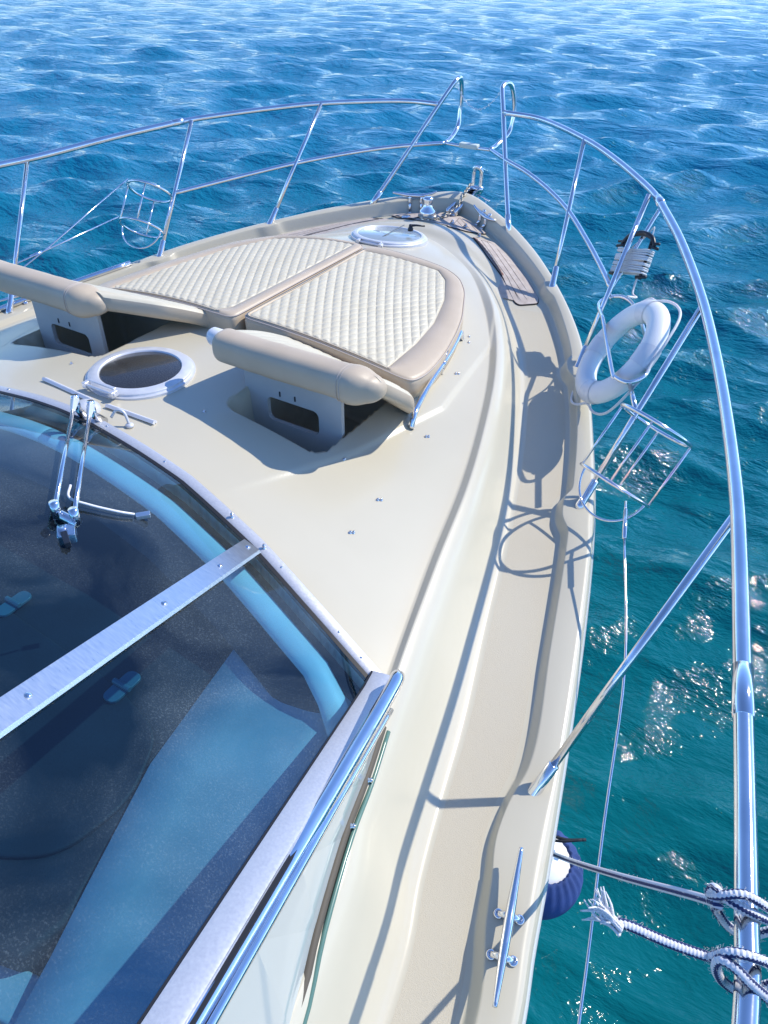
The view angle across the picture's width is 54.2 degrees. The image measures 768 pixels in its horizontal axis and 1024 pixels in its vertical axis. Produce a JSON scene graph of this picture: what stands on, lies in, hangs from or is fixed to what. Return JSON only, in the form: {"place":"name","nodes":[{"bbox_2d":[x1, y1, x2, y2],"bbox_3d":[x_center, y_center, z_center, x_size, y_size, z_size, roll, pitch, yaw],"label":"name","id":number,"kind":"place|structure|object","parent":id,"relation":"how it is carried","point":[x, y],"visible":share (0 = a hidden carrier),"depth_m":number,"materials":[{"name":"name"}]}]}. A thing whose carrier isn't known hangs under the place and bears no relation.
{"place":"outdoors","nodes":[
{"label":"outdoors","id":0,"kind":"place"},
{"bbox_2d":[0,0,767,1023],"bbox_3d":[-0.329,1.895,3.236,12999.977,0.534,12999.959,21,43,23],"label":"sea","id":1,"kind":"structure","parent":0,"point":[666,100],"depth_m":12.01,"materials":[{"name":"liquid"}]},
{"bbox_2d":[0,75,761,1023],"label":"motor yacht","id":2,"kind":"object","parent":1,"relation":"on","point":[290,733],"visible":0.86,"depth_m":2.20,"materials":[{"name":"white paint"}]},
{"bbox_2d":[0,260,208,356],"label":"headrest","id":3,"kind":"object","parent":2,"relation":"on","point":[79,307],"visible":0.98,"depth_m":3.12,"materials":[{"name":"beige leather"}]},
{"bbox_2d":[98,235,362,329],"bbox_3d":[-0.767,-1.169,3.738,0.941,0.210,1.060,21,43,23],"label":"sun pad","id":4,"kind":"object","parent":2,"relation":"on","point":[228,285],"visible":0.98,"depth_m":3.56,"materials":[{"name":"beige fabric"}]},
{"bbox_2d":[206,327,413,452],"bbox_3d":[-0.239,-0.439,2.863,0.777,0.525,0.446,21,43,23],"label":"headrest","id":5,"kind":"object","parent":2,"relation":"on","point":[324,387],"visible":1,"depth_m":2.67,"materials":[{"name":"beige leather"}]},
{"bbox_2d":[245,246,464,397],"bbox_3d":[0.014,-0.888,3.418,0.810,0.225,1.067,21,43,23],"label":"sun pad","id":6,"kind":"object","parent":2,"relation":"on","point":[395,317],"visible":0.98,"depth_m":3.26,"materials":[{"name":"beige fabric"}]},
{"bbox_2d":[542,830,585,919],"bbox_3d":[0.490,1.117,2.365,0.276,0.336,0.276,21,43,23],"label":"fender","id":7,"kind":"object","parent":2,"relation":"hanging from","point":[565,883],"visible":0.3,"depth_m":2.27,"materials":[{"name":"blue fabric"}]},
{"bbox_2d":[570,297,681,414],"bbox_3d":[0.998,-0.652,3.163,0.350,0.479,0.549,-9,39,-12],"label":"lifebuoy","id":8,"kind":"object","parent":2,"relation":"attached to","point":[652,314],"visible":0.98,"depth_m":3.06,"materials":[{"name":"plastic"}]},
{"bbox_2d":[609,226,659,297],"bbox_3d":[1.143,-1.112,3.369,0.173,0.270,0.455,2,38,2],"label":"line reel","id":9,"kind":"object","parent":2,"relation":"attached to","point":[635,261],"visible":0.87,"depth_m":3.41,"materials":[{"name":"white plastic"}]},
{"bbox_2d":[553,852,767,939],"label":"mooring rope","id":10,"kind":"object","parent":2,"relation":"attached to","point":[715,897],"visible":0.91,"depth_m":1.14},
{"bbox_2d":[580,886,767,1007],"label":"mooring rope","id":11,"kind":"object","parent":2,"relation":"attached to","point":[718,958],"visible":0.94,"depth_m":1.06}
]}

